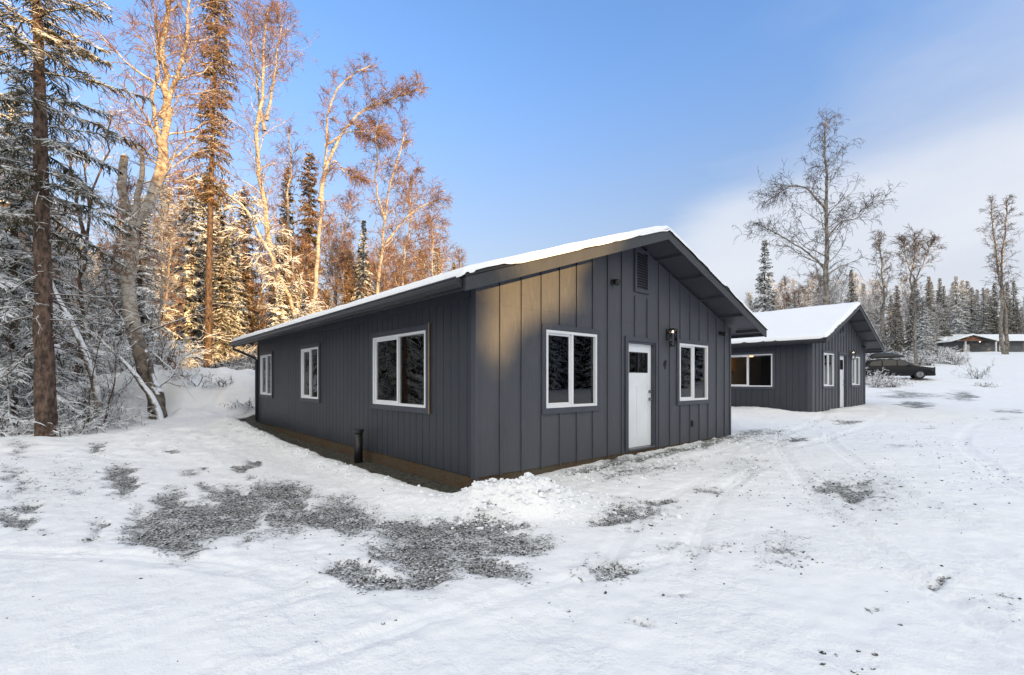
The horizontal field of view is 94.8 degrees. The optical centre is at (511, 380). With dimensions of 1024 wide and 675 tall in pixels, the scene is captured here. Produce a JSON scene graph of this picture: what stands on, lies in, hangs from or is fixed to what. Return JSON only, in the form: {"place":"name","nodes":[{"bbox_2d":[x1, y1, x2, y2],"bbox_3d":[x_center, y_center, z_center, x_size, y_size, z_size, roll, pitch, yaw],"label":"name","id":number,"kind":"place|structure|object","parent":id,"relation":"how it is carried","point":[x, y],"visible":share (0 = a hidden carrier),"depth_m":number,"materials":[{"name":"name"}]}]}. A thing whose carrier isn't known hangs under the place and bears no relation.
{"place":"outdoors","nodes":[
{"label":"outdoors","id":0,"kind":"place"},
{"bbox_2d":[0,352,1023,674],"bbox_3d":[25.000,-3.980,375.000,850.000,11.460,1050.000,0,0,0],"label":"ground","id":1,"kind":"structure","parent":0,"point":[206,608],"depth_m":4.09,"materials":[{"name":"snow"}]},
{"bbox_2d":[0,292,33,419],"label":"sapling","id":2,"kind":"object","parent":1,"relation":"on","point":[6,330],"visible":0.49,"depth_m":12.99,"materials":[{"name":"grey plant"}]},
{"bbox_2d":[19,222,76,348],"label":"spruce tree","id":3,"kind":"object","parent":1,"relation":"on","point":[56,272],"visible":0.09,"depth_m":18.55,"materials":[{"name":"grey plant"}]},
{"bbox_2d":[0,91,121,435],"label":"spruce tree","id":4,"kind":"object","parent":1,"relation":"on","point":[17,348],"visible":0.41,"depth_m":13.51,"materials":[{"name":"green plant"}]},
{"bbox_2d":[28,235,103,423],"bbox_3d":[-12.820,-1.304,13.559,2.251,5.782,0.206,0,0,0],"label":"leaning trunk","id":5,"kind":"object","parent":1,"relation":"on","point":[81,343],"visible":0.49,"depth_m":13.50,"materials":[{"name":"grey plant"}]},
{"bbox_2d":[53,254,89,374],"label":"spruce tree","id":6,"kind":"object","parent":1,"relation":"on","point":[65,301],"visible":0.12,"depth_m":19.97,"materials":[{"name":"grey plant"}]},
{"bbox_2d":[0,0,156,436],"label":"spruce tree","id":7,"kind":"object","parent":1,"relation":"on","point":[44,375],"visible":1,"depth_m":11.83,"materials":[{"name":"green plant"}]},
{"bbox_2d":[0,385,159,436],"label":"brushwood","id":8,"kind":"object","parent":1,"relation":"on","point":[78,426],"visible":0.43,"depth_m":12.81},
{"bbox_2d":[53,229,121,360],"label":"birch tree","id":9,"kind":"object","parent":1,"relation":"on","point":[87,280],"visible":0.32,"depth_m":19.10,"materials":[{"name":"grey plant"}]},
{"bbox_2d":[48,87,131,381],"bbox_3d":[-15.011,-4.931,16.685,2.880,10.584,2.767,0,0,0],"label":"tree","id":10,"kind":"object","parent":1,"relation":"on","point":[80,276],"visible":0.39,"depth_m":16.59,"materials":[{"name":"grey plant"}]},
{"bbox_2d":[56,303,134,430],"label":"sapling","id":11,"kind":"object","parent":1,"relation":"on","point":[99,341],"visible":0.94,"depth_m":12.89,"materials":[{"name":"grey plant"}]},
{"bbox_2d":[56,366,135,398],"bbox_3d":[-13.485,-0.013,15.789,2.633,1.498,2.299,0,0,0],"label":"shrub","id":12,"kind":"object","parent":1,"relation":"on","point":[122,389],"visible":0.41,"depth_m":15.55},
{"bbox_2d":[82,255,125,374],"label":"spruce tree","id":13,"kind":"object","parent":1,"relation":"on","point":[105,268],"visible":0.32,"depth_m":20.21,"materials":[{"name":"grey plant"}]},
{"bbox_2d":[85,239,122,336],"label":"birch tree","id":14,"kind":"object","parent":1,"relation":"on","point":[114,251],"visible":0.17,"depth_m":23.43,"materials":[{"name":"grey plant"}]},
{"bbox_2d":[65,325,153,427],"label":"sapling","id":15,"kind":"object","parent":1,"relation":"on","point":[115,373],"visible":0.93,"depth_m":13.30,"materials":[{"name":"grey plant"}]},
{"bbox_2d":[72,166,186,343],"bbox_3d":[-18.194,-4.621,22.935,3.996,11.500,4.155,0,0,24],"label":"birch tree","id":16,"kind":"object","parent":1,"relation":"on","point":[129,186],"visible":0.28,"depth_m":22.57,"materials":[{"name":"grey plant"}]},
{"bbox_2d":[3,299,256,392],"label":"undergrowth","id":17,"kind":"object","parent":1,"relation":"on","point":[156,346],"visible":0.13,"depth_m":18.56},
{"bbox_2d":[102,196,184,367],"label":"spruce tree","id":18,"kind":"object","parent":1,"relation":"on","point":[142,291],"visible":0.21,"depth_m":21.04,"materials":[{"name":"grey plant"}]},
{"bbox_2d":[95,307,207,419],"bbox_3d":[-11.460,-0.419,14.983,3.639,3.897,0.269,0,0,0],"label":"fallen limb","id":19,"kind":"object","parent":1,"relation":"on","point":[151,397],"visible":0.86,"depth_m":14.95,"materials":[{"name":"wood"}]},
{"bbox_2d":[134,191,173,332],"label":"birch tree","id":20,"kind":"object","parent":1,"relation":"on","point":[156,203],"visible":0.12,"depth_m":37.92,"materials":[{"name":"grey plant"}]},
{"bbox_2d":[134,183,193,364],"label":"birch tree","id":21,"kind":"object","parent":1,"relation":"on","point":[162,242],"visible":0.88,"depth_m":18.27,"materials":[{"name":"beige plant"}]},
{"bbox_2d":[64,0,265,418],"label":"birch tree","id":22,"kind":"object","parent":1,"relation":"on","point":[139,348],"visible":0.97,"depth_m":15.35,"materials":[{"name":"brown plant"}]},
{"bbox_2d":[146,186,185,348],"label":"spruce tree","id":23,"kind":"object","parent":1,"relation":"on","point":[165,243],"visible":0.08,"depth_m":39.64,"materials":[{"name":"brown plant"}]},
{"bbox_2d":[141,154,202,335],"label":"spruce tree","id":24,"kind":"object","parent":1,"relation":"on","point":[179,245],"visible":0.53,"depth_m":26.14,"materials":[{"name":"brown plant"}]},
{"bbox_2d":[147,205,202,342],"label":"birch tree","id":25,"kind":"object","parent":1,"relation":"on","point":[171,298],"visible":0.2,"depth_m":30.91,"materials":[{"name":"brown plant"}]},
{"bbox_2d":[156,201,202,364],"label":"spruce tree","id":26,"kind":"object","parent":1,"relation":"on","point":[176,279],"visible":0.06,"depth_m":31.74,"materials":[{"name":"brown plant"}]},
{"bbox_2d":[154,363,211,378],"bbox_3d":[-11.907,-0.364,17.084,1.528,0.794,1.798,0,0,-18],"label":"shrub","id":27,"kind":"object","parent":1,"relation":"on","point":[182,373],"visible":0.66,"depth_m":16.86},
{"bbox_2d":[162,173,219,367],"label":"spruce tree","id":28,"kind":"object","parent":1,"relation":"on","point":[194,291],"visible":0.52,"depth_m":29.03,"materials":[{"name":"beige plant"}]},
{"bbox_2d":[171,174,224,357],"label":"spruce tree","id":29,"kind":"object","parent":1,"relation":"on","point":[204,225],"visible":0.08,"depth_m":32.42,"materials":[{"name":"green plant"}]},
{"bbox_2d":[169,0,255,367],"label":"spruce tree","id":30,"kind":"object","parent":1,"relation":"on","point":[209,185],"visible":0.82,"depth_m":22.94,"materials":[{"name":"brown plant"}]},
{"bbox_2d":[206,201,230,349],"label":"spruce tree","id":31,"kind":"object","parent":1,"relation":"on","point":[216,220],"visible":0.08,"depth_m":35.46,"materials":[{"name":"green plant"}]},
{"bbox_2d":[200,215,244,367],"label":"spruce tree","id":32,"kind":"object","parent":1,"relation":"on","point":[222,316],"visible":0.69,"depth_m":24.98,"materials":[{"name":"beige plant"}]},
{"bbox_2d":[192,212,270,344],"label":"birch tree","id":33,"kind":"object","parent":1,"relation":"on","point":[204,251],"visible":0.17,"depth_m":29.50,"materials":[{"name":"brown plant"}]},
{"bbox_2d":[213,222,256,368],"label":"spruce tree","id":34,"kind":"object","parent":1,"relation":"on","point":[236,315],"visible":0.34,"depth_m":26.97,"materials":[{"name":"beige plant"}]},
{"bbox_2d":[221,397,254,411],"bbox_3d":[-9.196,0.845,16.358,1.600,0.623,1.520,0,0,-40],"label":"shrub","id":35,"kind":"object","parent":1,"relation":"on","point":[238,404],"visible":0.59,"depth_m":16.03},
{"bbox_2d":[229,187,261,366],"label":"spruce tree","id":36,"kind":"object","parent":1,"relation":"on","point":[245,279],"visible":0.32,"depth_m":28.95,"materials":[{"name":"brown plant"}]},
{"bbox_2d":[178,175,327,322],"bbox_3d":[-13.170,-4.655,23.947,7.292,11.505,3.693,0,0,0],"label":"bent birch","id":37,"kind":"object","parent":1,"relation":"on","point":[256,217],"visible":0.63,"depth_m":23.92,"materials":[{"name":"beige plant"}]},
{"bbox_2d":[241,231,274,346],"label":"spruce tree","id":38,"kind":"object","parent":1,"relation":"on","point":[266,296],"visible":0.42,"depth_m":30.70,"materials":[{"name":"beige plant"}]},
{"bbox_2d":[201,0,318,323],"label":"birch tree","id":39,"kind":"object","parent":1,"relation":"on","point":[260,107],"visible":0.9,"depth_m":26.69,"materials":[{"name":"brown plant"}]},
{"bbox_2d":[252,248,271,329],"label":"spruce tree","id":40,"kind":"object","parent":1,"relation":"on","point":[258,281],"visible":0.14,"depth_m":41.78,"materials":[{"name":"brown plant"}]},
{"bbox_2d":[255,243,285,343],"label":"spruce tree","id":41,"kind":"object","parent":1,"relation":"on","point":[270,301],"visible":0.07,"depth_m":37.48,"materials":[{"name":"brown plant"}]},
{"bbox_2d":[267,275,289,326],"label":"spruce tree","id":42,"kind":"object","parent":1,"relation":"on","point":[278,310],"visible":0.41,"depth_m":23.41,"materials":[{"name":"beige plant"}]},
{"bbox_2d":[264,167,306,325],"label":"spruce tree","id":43,"kind":"object","parent":1,"relation":"on","point":[291,221],"visible":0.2,"depth_m":32.89,"materials":[{"name":"brown plant"}]},
{"bbox_2d":[253,122,332,304],"bbox_3d":[-14.265,-8.102,31.084,4.742,18.016,4.635,0,0,0],"label":"birch tree","id":44,"kind":"object","parent":1,"relation":"on","point":[291,162],"visible":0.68,"depth_m":30.95,"materials":[{"name":"brown plant"}]},
{"bbox_2d":[287,277,310,320],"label":"spruce tree","id":45,"kind":"object","parent":1,"relation":"on","point":[300,298],"visible":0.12,"depth_m":28.27,"materials":[{"name":"beige plant"}]},
{"bbox_2d":[282,244,332,315],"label":"tree","id":46,"kind":"object","parent":1,"relation":"on","point":[307,257],"visible":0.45,"depth_m":28.39,"materials":[{"name":"beige plant"}]},
{"bbox_2d":[292,152,326,314],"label":"spruce tree","id":47,"kind":"object","parent":1,"relation":"on","point":[309,190],"visible":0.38,"depth_m":33.84,"materials":[{"name":"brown plant"}]},
{"bbox_2d":[292,223,330,311],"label":"tree","id":48,"kind":"object","parent":1,"relation":"on","point":[305,245],"visible":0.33,"depth_m":32.72,"materials":[{"name":"brown plant"}]},
{"bbox_2d":[310,185,369,309],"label":"birch tree","id":49,"kind":"object","parent":1,"relation":"on","point":[334,234],"visible":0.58,"depth_m":39.70,"materials":[{"name":"brown plant"}]},
{"bbox_2d":[338,249,355,304],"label":"spruce tree","id":50,"kind":"object","parent":1,"relation":"on","point":[351,265],"visible":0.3,"depth_m":37.32,"materials":[{"name":"brown plant"}]},
{"bbox_2d":[324,225,374,305],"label":"birch tree","id":51,"kind":"object","parent":1,"relation":"on","point":[342,254],"visible":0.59,"depth_m":36.99,"materials":[{"name":"brown plant"}]},
{"bbox_2d":[353,429,363,462],"bbox_3d":[-2.921,1.282,8.910,0.230,0.740,0.182,0,0,25],"label":"vent pipe","id":52,"kind":"object","parent":1,"relation":"on","point":[358,445],"visible":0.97,"depth_m":8.83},
{"bbox_2d":[351,220,374,300],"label":"spruce tree","id":53,"kind":"object","parent":1,"relation":"on","point":[363,277],"visible":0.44,"depth_m":30.90,"materials":[{"name":"green plant"}]},
{"bbox_2d":[300,51,431,313],"bbox_3d":[-8.395,-8.931,27.066,7.545,19.789,3.439,0,0,0],"label":"birch tree","id":54,"kind":"object","parent":1,"relation":"on","point":[377,103],"visible":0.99,"depth_m":26.96,"materials":[{"name":"brown plant"}]},
{"bbox_2d":[365,239,400,293],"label":"birch tree","id":55,"kind":"object","parent":1,"relation":"on","point":[378,258],"visible":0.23,"depth_m":41.32,"materials":[{"name":"brown plant"}]},
{"bbox_2d":[370,242,401,294],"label":"birch tree","id":56,"kind":"object","parent":1,"relation":"on","point":[386,249],"visible":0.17,"depth_m":46.75,"materials":[{"name":"brown plant"}]},
{"bbox_2d":[347,156,450,296],"bbox_3d":[-7.901,-7.607,33.513,5.886,16.979,7.084,0,0,26],"label":"birch tree","id":57,"kind":"object","parent":1,"relation":"on","point":[410,183],"visible":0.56,"depth_m":34.01,"materials":[{"name":"brown plant"}]},
{"bbox_2d":[355,111,454,295],"bbox_3d":[-6.594,-7.762,28.896,6.180,17.378,3.948,0,0,0],"label":"birch tree","id":58,"kind":"object","parent":1,"relation":"on","point":[382,215],"visible":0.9,"depth_m":28.90,"materials":[{"name":"brown plant"}]},
{"bbox_2d":[404,246,431,283],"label":"birch tree","id":59,"kind":"object","parent":1,"relation":"on","point":[415,267],"visible":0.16,"depth_m":37.81,"materials":[{"name":"brown plant"}]},
{"bbox_2d":[385,203,458,286],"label":"birch tree","id":60,"kind":"object","parent":1,"relation":"on","point":[431,233],"visible":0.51,"depth_m":32.58,"materials":[{"name":"brown plant"}]},
{"bbox_2d":[427,247,443,275],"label":"spruce tree","id":61,"kind":"object","parent":1,"relation":"on","point":[435,267],"visible":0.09,"depth_m":38.64,"materials":[{"name":"beige plant"}]},
{"bbox_2d":[229,226,767,488],"bbox_3d":[-1.443,-0.514,13.512,9.308,4.708,13.100,0,0,-41],"label":"cabin","id":62,"kind":"object","parent":1,"relation":"on","point":[574,354],"visible":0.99,"depth_m":8.26,"materials":[{"name":"wood"}]},
{"bbox_2d":[259,351,272,397],"bbox_3d":[-7.593,-0.186,14.616,0.104,1.412,1.450,0,0,-41],"label":"window","id":63,"kind":"structure","parent":62,"relation":"in","point":[266,358],"depth_m":14.60,"materials":[{"name":"plastic"}]},
{"bbox_2d":[300,343,320,402],"bbox_3d":[-4.940,-0.186,11.589,0.104,1.412,1.420,0,0,-41],"label":"window","id":64,"kind":"structure","parent":62,"relation":"in","point":[310,355],"depth_m":11.56,"materials":[{"name":"plastic"}]},
{"bbox_2d":[371,324,429,413],"bbox_3d":[-1.959,-0.186,8.191,0.104,1.412,2.080,0,0,-41],"label":"window","id":65,"kind":"structure","parent":62,"relation":"in","point":[399,357],"depth_m":8.12,"materials":[{"name":"plastic"}]},
{"bbox_2d":[541,323,600,413],"bbox_3d":[0.977,-0.186,7.811,1.430,1.412,0.104,0,0,-41],"label":"window","id":66,"kind":"structure","parent":62,"relation":"in","point":[570,356],"depth_m":7.77,"materials":[{"name":"plastic"}]},
{"bbox_2d":[629,343,651,447],"bbox_3d":[2.474,0.282,9.168,0.862,1.996,0.108,0,0,-41],"label":"door","id":67,"kind":"structure","parent":62,"relation":"in","point":[640,399],"depth_m":9.22,"materials":[{"name":"white metal"}]},
{"bbox_2d":[676,339,709,404],"bbox_3d":[4.009,-0.186,10.470,1.435,1.412,0.104,0,0,-41],"label":"window","id":68,"kind":"structure","parent":62,"relation":"in","point":[692,357],"depth_m":10.43,"materials":[{"name":"plastic"}]},
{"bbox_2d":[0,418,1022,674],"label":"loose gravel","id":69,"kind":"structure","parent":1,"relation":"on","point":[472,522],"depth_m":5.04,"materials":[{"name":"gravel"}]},
{"bbox_2d":[216,415,895,534],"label":"snow crumbs","id":70,"kind":"object","parent":1,"relation":"on","point":[540,488],"visible":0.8,"depth_m":5.53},
{"bbox_2d":[751,239,778,312],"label":"spruce tree","id":71,"kind":"object","parent":1,"relation":"on","point":[764,297],"visible":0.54,"depth_m":30.94,"materials":[{"name":"green plant"}]},
{"bbox_2d":[771,276,795,309],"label":"birch tree","id":72,"kind":"object","parent":1,"relation":"on","point":[784,293],"visible":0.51,"depth_m":44.85,"materials":[{"name":"grey plant"}]},
{"bbox_2d":[787,284,813,308],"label":"birch tree","id":73,"kind":"object","parent":1,"relation":"on","point":[797,292],"visible":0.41,"depth_m":43.49,"materials":[{"name":"grey plant"}]},
{"bbox_2d":[731,302,884,411],"bbox_3d":[9.687,-0.746,23.064,8.638,4.763,12.140,0,0,-41],"label":"cabin","id":74,"kind":"object","parent":1,"relation":"on","point":[808,359],"visible":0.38,"depth_m":18.02,"materials":[{"name":"wood"}]},
{"bbox_2d":[731,351,774,388],"bbox_3d":[9.151,-0.395,18.243,0.104,1.410,1.940,0,0,-41],"label":"window","id":75,"kind":"structure","parent":74,"relation":"in","point":[733,386],"depth_m":18.00,"materials":[{"name":"plastic"}]},
{"bbox_2d":[822,350,834,388],"bbox_3d":[11.947,-0.420,17.833,1.420,1.420,0.104,0,0,-41],"label":"window","id":76,"kind":"structure","parent":74,"relation":"in","point":[828,357],"depth_m":17.79,"materials":[{"name":"plastic"}]},
{"bbox_2d":[840,356,844,406],"bbox_3d":[13.338,0.025,19.099,0.872,2.081,0.108,0,0,-41],"label":"door","id":77,"kind":"structure","parent":74,"relation":"in","point":[842,384],"depth_m":19.27,"materials":[{"name":"white metal"}]},
{"bbox_2d":[851,354,860,386],"bbox_3d":[14.785,-0.430,20.323,1.430,1.400,0.104,0,0,-41],"label":"window","id":78,"kind":"structure","parent":74,"relation":"in","point":[855,364],"depth_m":20.28,"materials":[{"name":"plastic"}]},
{"bbox_2d":[732,105,905,304],"bbox_3d":[23.753,-10.704,37.071,11.782,22.078,7.386,0,0,0],"label":"birch tree","id":79,"kind":"object","parent":1,"relation":"on","point":[825,278],"visible":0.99,"depth_m":36.92,"materials":[{"name":"grey plant"}]},
{"bbox_2d":[811,265,847,305],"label":"birch tree","id":80,"kind":"object","parent":1,"relation":"on","point":[836,287],"visible":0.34,"depth_m":45.74,"materials":[{"name":"grey plant"}]},
{"bbox_2d":[845,269,858,302],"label":"spruce tree","id":81,"kind":"object","parent":1,"relation":"on","point":[852,290],"visible":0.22,"depth_m":61.88,"materials":[{"name":"green plant"}]},
{"bbox_2d":[860,282,887,331],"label":"birch tree","id":82,"kind":"object","parent":1,"relation":"on","point":[872,298],"visible":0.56,"depth_m":80.73,"materials":[{"name":"plant"}]},
{"bbox_2d":[865,365,900,384],"bbox_3d":[26.011,-0.521,33.974,2.888,2.250,3.338,0,0,-30],"label":"shrub","id":83,"kind":"object","parent":1,"relation":"on","point":[883,378],"visible":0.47,"depth_m":33.41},
{"bbox_2d":[866,229,902,341],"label":"birch tree","id":84,"kind":"object","parent":1,"relation":"on","point":[875,244],"visible":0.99,"depth_m":61.63,"materials":[{"name":"grey plant"}]},
{"bbox_2d":[882,294,901,352],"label":"spruce tree","id":85,"kind":"object","parent":1,"relation":"on","point":[889,322],"visible":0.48,"depth_m":75.11,"materials":[{"name":"green plant"}]},
{"bbox_2d":[886,304,903,354],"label":"spruce tree","id":86,"kind":"object","parent":1,"relation":"on","point":[895,328],"visible":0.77,"depth_m":68.57,"materials":[{"name":"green plant"}]},
{"bbox_2d":[889,285,905,352],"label":"spruce tree","id":87,"kind":"object","parent":1,"relation":"on","point":[897,300],"visible":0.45,"depth_m":71.86,"materials":[{"name":"green plant"}]},
{"bbox_2d":[865,353,935,378],"bbox_3d":[31.807,-1.243,38.977,4.670,2.165,2.200,0,0,31],"label":"parked car","id":88,"kind":"object","parent":1,"relation":"on","point":[890,362],"visible":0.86,"depth_m":38.49,"materials":[{"name":"black metal"}]},
{"bbox_2d":[902,294,917,354],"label":"spruce tree","id":89,"kind":"object","parent":1,"relation":"on","point":[911,334],"visible":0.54,"depth_m":71.29,"materials":[{"name":"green plant"}]},
{"bbox_2d":[883,223,947,365],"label":"birch tree","id":90,"kind":"object","parent":1,"relation":"on","point":[912,246],"visible":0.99,"depth_m":57.97,"materials":[{"name":"grey plant"}]},
{"bbox_2d":[865,345,970,365],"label":"hedge brush","id":91,"kind":"object","parent":1,"relation":"on","point":[950,357],"visible":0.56,"depth_m":61.61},
{"bbox_2d":[911,297,933,358],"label":"spruce tree","id":92,"kind":"object","parent":1,"relation":"on","point":[921,333],"visible":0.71,"depth_m":66.32,"materials":[{"name":"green plant"}]},
{"bbox_2d":[918,308,937,353],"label":"spruce tree","id":93,"kind":"object","parent":1,"relation":"on","point":[930,328],"visible":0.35,"depth_m":72.49,"materials":[{"name":"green plant"}]},
{"bbox_2d":[922,276,943,347],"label":"spruce tree","id":94,"kind":"object","parent":1,"relation":"on","point":[928,293],"visible":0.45,"depth_m":105.53,"materials":[{"name":"green plant"}]},
{"bbox_2d":[931,302,947,341],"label":"spruce tree","id":95,"kind":"object","parent":1,"relation":"on","point":[938,323],"visible":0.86,"depth_m":100.06,"materials":[{"name":"grey plant"}]},
{"bbox_2d":[935,286,953,336],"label":"spruce tree","id":96,"kind":"object","parent":1,"relation":"on","point":[944,328],"visible":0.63,"depth_m":106.72,"materials":[{"name":"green plant"}]},
{"bbox_2d":[947,276,968,333],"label":"spruce tree","id":97,"kind":"object","parent":1,"relation":"on","point":[957,324],"visible":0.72,"depth_m":115.64,"materials":[{"name":"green plant"}]},
{"bbox_2d":[905,334,1023,351],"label":"house","id":98,"kind":"structure","parent":1,"relation":"on","point":[979,342],"depth_m":103.60,"materials":[{"name":"wood"}]},
{"bbox_2d":[955,280,974,333],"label":"spruce tree","id":99,"kind":"object","parent":1,"relation":"on","point":[967,314],"visible":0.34,"depth_m":123.53,"materials":[{"name":"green plant"}]},
{"bbox_2d":[965,287,979,333],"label":"spruce tree","id":100,"kind":"object","parent":1,"relation":"on","point":[971,297],"visible":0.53,"depth_m":130.41,"materials":[{"name":"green plant"}]},
{"bbox_2d":[951,363,993,378],"bbox_3d":[39.063,-0.729,39.733,2.524,1.839,2.652,0,0,19],"label":"shrub","id":101,"kind":"object","parent":1,"relation":"on","point":[980,374],"visible":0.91,"depth_m":39.74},
{"bbox_2d":[972,287,994,333],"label":"spruce tree","id":102,"kind":"object","parent":1,"relation":"on","point":[983,323],"visible":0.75,"depth_m":118.39,"materials":[{"name":"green plant"}]},
{"bbox_2d":[987,283,999,333],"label":"spruce tree","id":103,"kind":"object","parent":1,"relation":"on","point":[995,317],"visible":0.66,"depth_m":117.83,"materials":[{"name":"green plant"}]},
{"bbox_2d":[973,193,1023,353],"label":"birch tree","id":104,"kind":"object","parent":1,"relation":"on","point":[1006,345],"visible":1,"depth_m":87.87,"materials":[{"name":"grey plant"}]},
{"bbox_2d":[998,282,1017,333],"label":"spruce tree","id":105,"kind":"object","parent":1,"relation":"on","point":[1009,309],"visible":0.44,"depth_m":118.03,"materials":[{"name":"green plant"}]},
{"bbox_2d":[1007,281,1023,332],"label":"spruce tree","id":106,"kind":"object","parent":1,"relation":"on","point":[1014,296],"visible":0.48,"depth_m":120.76,"materials":[{"name":"green plant"}]},
{"bbox_2d":[0,0,1023,351],"label":"sky","id":107,"kind":"structure","parent":0,"point":[547,124],"materials":[{"name":"blue"}]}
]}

